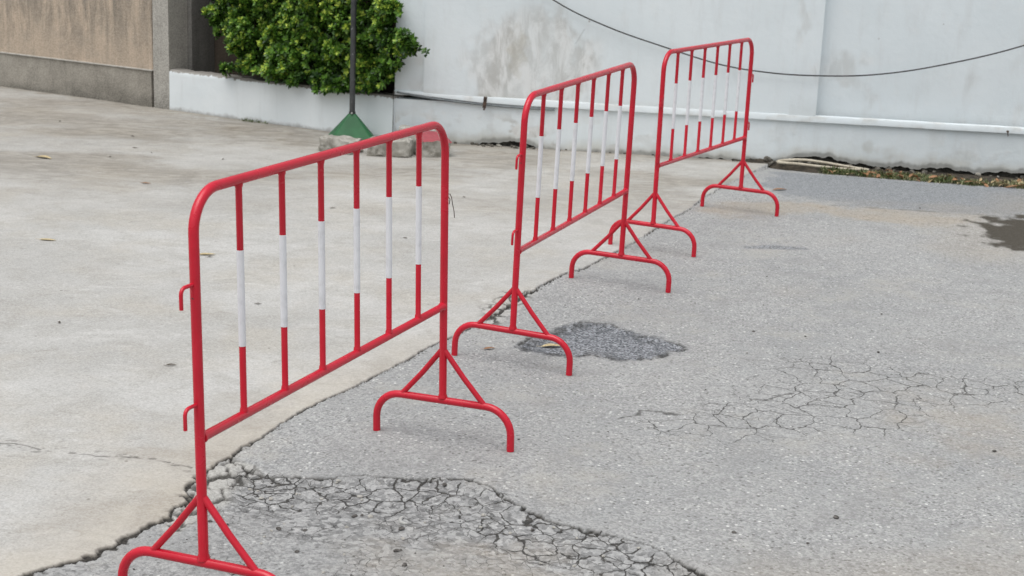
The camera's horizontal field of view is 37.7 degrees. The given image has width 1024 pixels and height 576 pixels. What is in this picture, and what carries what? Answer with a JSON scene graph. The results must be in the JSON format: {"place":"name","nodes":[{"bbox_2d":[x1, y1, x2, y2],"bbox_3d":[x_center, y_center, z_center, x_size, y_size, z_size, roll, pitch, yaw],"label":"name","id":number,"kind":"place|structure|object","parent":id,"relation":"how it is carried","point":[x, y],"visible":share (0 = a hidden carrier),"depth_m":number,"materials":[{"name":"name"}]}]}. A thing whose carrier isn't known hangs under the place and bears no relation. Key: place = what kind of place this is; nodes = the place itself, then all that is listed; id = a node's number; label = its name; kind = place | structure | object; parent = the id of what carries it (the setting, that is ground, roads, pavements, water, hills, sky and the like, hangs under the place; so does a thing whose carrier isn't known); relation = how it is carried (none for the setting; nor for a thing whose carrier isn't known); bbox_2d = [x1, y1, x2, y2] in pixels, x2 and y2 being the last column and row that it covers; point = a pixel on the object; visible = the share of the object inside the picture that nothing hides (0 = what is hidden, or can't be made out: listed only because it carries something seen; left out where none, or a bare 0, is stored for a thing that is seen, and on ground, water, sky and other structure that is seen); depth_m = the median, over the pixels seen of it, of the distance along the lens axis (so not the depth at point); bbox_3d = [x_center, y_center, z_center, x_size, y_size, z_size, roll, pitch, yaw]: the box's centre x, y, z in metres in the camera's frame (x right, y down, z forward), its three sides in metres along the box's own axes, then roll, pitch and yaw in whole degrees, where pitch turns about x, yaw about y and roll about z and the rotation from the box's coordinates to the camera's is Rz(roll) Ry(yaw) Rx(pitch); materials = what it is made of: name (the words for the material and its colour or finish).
{"place":"outdoors","nodes":[
{"label":"outdoors","id":0,"kind":"place"},
{"bbox_2d":[0,86,766,575],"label":"concrete pavement","id":1,"kind":"structure","parent":0,"point":[96,440],"depth_m":6.75,"materials":[{"name":"grey concrete"}]},
{"bbox_2d":[152,0,187,109],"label":"wall pillar","id":2,"kind":"structure","parent":1,"relation":"on","point":[170,41],"depth_m":11.87,"materials":[{"name":"concrete"}]},
{"bbox_2d":[187,0,451,99],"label":"recess wall","id":3,"kind":"structure","parent":1,"relation":"on","point":[207,51],"depth_m":12.04,"materials":[{"name":"concrete"}]},
{"bbox_2d":[318,134,362,154],"bbox_3d":[-1.163,-0.971,10.208,0.291,0.126,0.189,11,16,27],"label":"kerb block","id":4,"kind":"object","parent":1,"relation":"on","point":[327,141],"depth_m":10.15,"materials":[{"name":"concrete"}]},
{"bbox_2d":[328,0,373,139],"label":"sign post","id":5,"kind":"object","parent":1,"relation":"on","point":[352,124],"visible":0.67,"depth_m":10.64,"materials":[{"name":"metal"}]},
{"bbox_2d":[367,136,412,157],"bbox_3d":[-0.821,-0.953,10.137,0.305,0.142,0.212,3,16,3],"label":"kerb block","id":6,"kind":"object","parent":1,"relation":"on","point":[402,147],"depth_m":10.05,"materials":[{"name":"concrete"}]},
{"bbox_2d":[399,125,435,130],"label":"kerb block","id":7,"kind":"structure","parent":1,"relation":"on","point":[401,127],"depth_m":10.62,"materials":[{"name":"concrete"}]},
{"bbox_2d":[408,131,451,157],"bbox_3d":[-0.575,-0.990,10.310,0.248,0.154,0.447,2,16,-18],"label":"kerb block","id":8,"kind":"object","parent":1,"relation":"on","point":[431,145],"depth_m":10.12,"materials":[{"name":"concrete"}]},
{"bbox_2d":[27,164,1023,575],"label":"asphalt road","id":9,"kind":"structure","parent":0,"point":[677,430],"depth_m":4.90,"materials":[{"name":"grey asphalt"}]},
{"bbox_2d":[118,121,513,575],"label":"crowd barrier","id":10,"kind":"object","parent":9,"relation":"on","point":[202,502],"visible":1,"depth_m":3.67,"materials":[{"name":"red metal"}]},
{"bbox_2d":[399,516,408,524],"bbox_3d":[-0.297,0.633,4.086,0.023,0.010,0.054,-1,14,-14],"label":"shard","id":11,"kind":"object","parent":9,"relation":"on","point":[401,521],"visible":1,"depth_m":4.07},
{"bbox_2d":[540,343,559,346],"bbox_3d":[0.146,0.223,5.811,0.104,0.009,0.030,0,14,-10],"label":"leaf","id":12,"kind":"object","parent":9,"relation":"on","point":[550,344],"visible":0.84,"depth_m":5.82,"materials":[{"name":"beige plant"}]},
{"bbox_2d":[451,62,671,375],"bbox_3d":[0.257,-0.344,5.963,0.477,1.000,1.395,9,16,20],"label":"crowd barrier","id":13,"kind":"object","parent":9,"relation":"on","point":[514,290],"visible":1,"depth_m":5.74,"materials":[{"name":"red metal"}]},
{"bbox_2d":[239,118,1023,188],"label":"grass","id":14,"kind":"structure","parent":9,"relation":"on","point":[939,179],"depth_m":10.09,"materials":[{"name":"green plant"}]},
{"bbox_2d":[608,38,778,256],"bbox_3d":[1.037,-0.805,8.012,0.477,1.000,1.395,10,16,26],"label":"crowd barrier","id":15,"kind":"object","parent":9,"relation":"on","point":[654,195],"visible":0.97,"depth_m":7.85,"materials":[{"name":"red metal"}]},
{"bbox_2d":[732,158,1023,187],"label":"soil strip","id":16,"kind":"object","parent":9,"relation":"on","point":[798,168],"visible":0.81,"depth_m":10.31,"materials":[{"name":"brown soil"}]},
{"bbox_2d":[764,156,770,160],"bbox_3d":[1.784,-0.902,10.476,0.054,0.033,0.064,19,30,13],"label":"rubble","id":17,"kind":"object","parent":16,"relation":"on","point":[767,158],"visible":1,"depth_m":10.46,"materials":[{"name":"grey stone"}]},
{"bbox_2d":[776,158,868,170],"bbox_3d":[2.141,-0.850,10.342,0.632,0.061,0.077,4,14,8],"label":"hose","id":18,"kind":"object","parent":16,"relation":"on","point":[784,161],"visible":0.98,"depth_m":10.34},
{"label":"ground","id":19,"kind":"structure","parent":0,"visible":0},
{"bbox_2d":[0,0,153,106],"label":"tan wall","id":20,"kind":"structure","parent":19,"relation":"on","point":[98,49],"depth_m":12.36,"materials":[{"name":"paint"}]},
{"bbox_2d":[169,68,403,135],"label":"planter wall","id":21,"kind":"structure","parent":19,"relation":"on","point":[302,105],"depth_m":11.35,"materials":[{"name":"paint"}]},
{"label":"planter soil","id":22,"kind":"structure","parent":21,"relation":"in","visible":0},
{"bbox_2d":[200,0,429,96],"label":"hedge","id":23,"kind":"object","parent":22,"relation":"on","point":[299,25],"visible":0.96,"depth_m":10.98,"materials":[{"name":"green plant"}]},
{"bbox_2d":[392,0,1023,176],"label":"white wall","id":24,"kind":"structure","parent":19,"relation":"on","point":[961,117],"depth_m":10.37,"materials":[{"name":"paint"}]},
{"bbox_2d":[397,91,554,110],"bbox_3d":[-0.261,-1.331,10.669,1.141,0.076,0.015,4,14,7],"label":"conduit","id":25,"kind":"object","parent":24,"relation":"on","point":[492,105],"visible":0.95,"depth_m":10.67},
{"bbox_2d":[482,97,486,109],"bbox_3d":[-0.194,-1.306,10.619,0.024,0.095,0.024,10,15,6],"label":"bracket","id":26,"kind":"object","parent":24,"relation":"attached to","point":[484,102],"visible":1,"depth_m":10.62,"materials":[{"name":"grey metal"}]},
{"bbox_2d":[553,0,1023,76],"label":"cable","id":27,"kind":"object","parent":24,"relation":"attached to","point":[792,74],"visible":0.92,"depth_m":10.26,"materials":[{"name":"black rubber"}]}
]}

